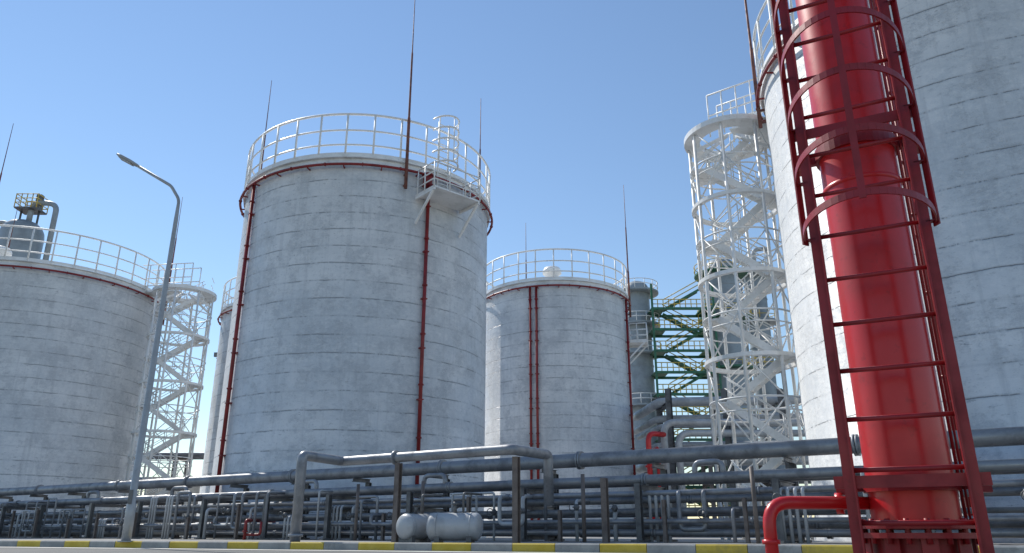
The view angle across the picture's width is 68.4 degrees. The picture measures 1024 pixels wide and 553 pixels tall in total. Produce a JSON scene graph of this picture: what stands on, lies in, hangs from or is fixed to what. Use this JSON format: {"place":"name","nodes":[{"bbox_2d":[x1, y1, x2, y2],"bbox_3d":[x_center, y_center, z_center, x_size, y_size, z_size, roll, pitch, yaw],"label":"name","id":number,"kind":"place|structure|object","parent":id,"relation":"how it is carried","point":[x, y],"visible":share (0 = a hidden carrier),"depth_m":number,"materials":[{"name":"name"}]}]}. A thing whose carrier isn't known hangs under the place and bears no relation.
{"place":"outdoors","nodes":[
{"label":"outdoors","id":0,"kind":"place"},
{"bbox_2d":[0,546,604,552],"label":"road","id":1,"kind":"structure","parent":0,"point":[81,550],"depth_m":15.28,"materials":[{"name":"grey asphalt"}]},
{"bbox_2d":[21,547,557,552],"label":"road marking","id":2,"kind":"object","parent":1,"relation":"on","point":[307,550],"visible":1,"depth_m":15.92,"materials":[{"name":"paint"}]},
{"bbox_2d":[762,0,978,552],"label":"red standpipe","id":3,"kind":"object","parent":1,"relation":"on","point":[907,442],"visible":0.84,"depth_m":5.47,"materials":[{"name":"metal"}]},
{"bbox_2d":[770,0,994,552],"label":"caged ladder","id":4,"kind":"object","parent":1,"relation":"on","point":[875,129],"visible":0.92,"depth_m":5.25,"materials":[{"name":"metal"}]},
{"bbox_2d":[0,0,813,518],"label":"sky","id":5,"kind":"structure","parent":0,"point":[580,101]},
{"bbox_2d":[0,536,1023,546],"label":"pavement","id":6,"kind":"structure","parent":0,"point":[681,540],"depth_m":22.62,"materials":[{"name":"concrete"}]},
{"bbox_2d":[0,123,182,536],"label":"storage tank","id":7,"kind":"object","parent":6,"relation":"on","point":[73,342],"visible":0.82,"depth_m":44.14,"materials":[{"name":"white metal"}]},
{"bbox_2d":[116,153,179,541],"bbox_3d":[-10.765,1.544,20.918,2.231,10.999,0.399,1,-19,-3],"label":"street lamp","id":8,"kind":"object","parent":6,"relation":"on","point":[128,523],"visible":1,"depth_m":20.43,"materials":[{"name":"grey metal"}]},
{"bbox_2d":[127,490,133,503],"bbox_3d":[-9.850,5.685,19.430,0.100,0.350,0.030,0,-19,0],"label":"access door","id":9,"kind":"structure","parent":8,"relation":"in","point":[130,495],"depth_m":19.41,"materials":[{"name":"metal"}]},
{"bbox_2d":[119,262,216,536],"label":"round stair tower","id":10,"kind":"structure","parent":6,"relation":"on","point":[206,297],"depth_m":47.27,"materials":[{"name":"white metal"}]},
{"bbox_2d":[142,477,199,535],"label":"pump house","id":11,"kind":"structure","parent":6,"relation":"on","point":[194,490],"depth_m":58.73,"materials":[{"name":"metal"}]},
{"bbox_2d":[192,277,235,535],"bbox_3d":[-16.500,6.804,56.945,11.600,24.460,11.600,0,-19,0],"label":"storage tank","id":12,"kind":"object","parent":6,"relation":"on","point":[225,315],"visible":0.16,"depth_m":52.91,"materials":[{"name":"white metal"}]},
{"bbox_2d":[242,519,275,539],"bbox_3d":[-8.475,8.728,25.978,0.626,0.660,3.190,0,-19,0],"label":"red hydrant pipe","id":13,"kind":"object","parent":6,"relation":"on","point":[245,533],"visible":0.98,"depth_m":24.53,"materials":[{"name":"metal"}]},
{"bbox_2d":[206,2,492,538],"bbox_3d":[-7.240,-0.103,37.276,12.560,24.860,12.653,0,-19,0],"label":"storage tank","id":14,"kind":"object","parent":6,"relation":"on","point":[358,323],"visible":0.91,"depth_m":31.48,"materials":[{"name":"white metal"}]},
{"bbox_2d":[396,494,441,542],"bbox_3d":[-2.186,5.955,18.578,0.618,1.139,1.476,-14,-23,36],"label":"pressure vessel","id":15,"kind":"object","parent":6,"relation":"on","point":[410,528],"visible":0.77,"depth_m":18.05,"materials":[{"name":"grey metal"}]},
{"bbox_2d":[288,444,609,542],"bbox_3d":[-1.551,5.279,18.295,7.572,2.237,2.084,-6,-20,17],"label":"pipe expansion loop","id":16,"kind":"object","parent":6,"relation":"on","point":[396,457],"visible":0.93,"depth_m":18.42,"materials":[{"name":"metal"}]},
{"bbox_2d":[426,492,482,542],"bbox_3d":[-1.350,5.739,17.959,1.348,1.149,1.069,0,-19,0],"label":"pressure vessel","id":17,"kind":"object","parent":6,"relation":"on","point":[455,525],"visible":1,"depth_m":17.51,"materials":[{"name":"grey metal"}]},
{"bbox_2d":[0,426,1023,543],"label":"pipe rack","id":18,"kind":"object","parent":6,"relation":"on","point":[343,503],"visible":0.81,"depth_m":20.68,"materials":[{"name":"metal"}]},
{"bbox_2d":[484,185,647,536],"bbox_3d":[3.000,5.146,52.228,10.697,24.560,10.697,10,-21,-28],"label":"storage tank","id":19,"kind":"object","parent":6,"relation":"on","point":[558,372],"visible":0.82,"depth_m":47.56,"materials":[{"name":"white metal"}]},
{"bbox_2d":[627,281,659,518],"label":"process column","id":20,"kind":"object","parent":6,"relation":"on","point":[642,370],"visible":0.46,"depth_m":85.93,"materials":[{"name":"grey metal"}]},
{"bbox_2d":[624,287,660,406],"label":"platforms","id":21,"kind":"object","parent":20,"relation":"attached to","point":[655,294],"visible":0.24,"depth_m":87.17,"materials":[{"name":"grey paint"}]},
{"bbox_2d":[618,277,661,402],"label":"platform railings","id":22,"kind":"object","parent":21,"relation":"on","point":[646,315],"visible":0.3,"depth_m":86.98,"materials":[{"name":"metal"}]},
{"bbox_2d":[648,280,730,506],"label":"green stair structure","id":23,"kind":"object","parent":6,"relation":"on","point":[697,332],"visible":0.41,"depth_m":84.92,"materials":[{"name":"paint"}]},
{"bbox_2d":[633,388,808,518],"bbox_3d":[18.872,11.217,44.866,22.831,8.400,10.919,-3,-19,8],"label":"overhead pipeline","id":24,"kind":"object","parent":6,"relation":"on","point":[663,433],"visible":0.28,"depth_m":44.04,"materials":[{"name":"grey metal"}]},
{"bbox_2d":[704,259,762,517],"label":"process column","id":25,"kind":"object","parent":6,"relation":"on","point":[728,282],"visible":0.12,"depth_m":85.33,"materials":[{"name":"grey metal"}]},
{"bbox_2d":[694,266,755,370],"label":"platforms","id":26,"kind":"object","parent":25,"relation":"attached to","point":[741,275],"visible":0.2,"depth_m":87.27,"materials":[{"name":"green paint"}]},
{"bbox_2d":[693,258,760,414],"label":"platform railings","id":27,"kind":"object","parent":26,"relation":"on","point":[718,308],"visible":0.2,"depth_m":86.28,"materials":[{"name":"metal"}]},
{"bbox_2d":[684,79,814,539],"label":"round stair tower","id":28,"kind":"structure","parent":6,"relation":"on","point":[745,129],"depth_m":28.22,"materials":[{"name":"white metal"}]},
{"bbox_2d":[743,261,787,517],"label":"process column","id":29,"kind":"object","parent":6,"relation":"on","point":[770,388],"visible":0.12,"depth_m":91.35,"materials":[{"name":"grey metal"}]},
{"bbox_2d":[740,272,780,373],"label":"platforms","id":30,"kind":"object","parent":29,"relation":"attached to","point":[772,323],"visible":0.11,"depth_m":91.99,"materials":[{"name":"grey paint"}]},
{"bbox_2d":[738,262,774,365],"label":"platform railings","id":31,"kind":"object","parent":30,"relation":"on","point":[768,316],"visible":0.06,"depth_m":91.09,"materials":[{"name":"metal"}]},
{"bbox_2d":[740,247,802,515],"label":"overhead pipe","id":32,"kind":"object","parent":29,"relation":"attached to","point":[741,290],"visible":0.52,"depth_m":92.38,"materials":[{"name":"grey metal"}]},
{"bbox_2d":[744,0,1023,542],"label":"storage tank","id":33,"kind":"object","parent":6,"relation":"on","point":[966,60],"visible":0.46,"depth_m":19.40,"materials":[{"name":"metal"}]},
{"label":"ground","id":34,"kind":"structure","parent":0,"visible":0},
{"bbox_2d":[0,219,44,261],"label":"shell","id":35,"kind":"object","parent":34,"relation":"on","point":[23,233],"visible":0.25,"depth_m":73.26,"materials":[{"name":"grey paint"}]},
{"bbox_2d":[13,193,58,262],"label":"vessel top platform","id":36,"kind":"structure","parent":35,"relation":"attached to","point":[36,207],"depth_m":75.18,"materials":[{"name":"metal"}]},
{"bbox_2d":[139,452,810,518],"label":"distant pipe bridge","id":37,"kind":"structure","parent":34,"relation":"on","point":[198,455],"depth_m":76.72,"materials":[{"name":"metal"}]},
{"bbox_2d":[0,540,1023,552],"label":"kerb","id":38,"kind":"structure","parent":34,"relation":"on","point":[632,548],"depth_m":15.59,"materials":[{"name":"concrete"}]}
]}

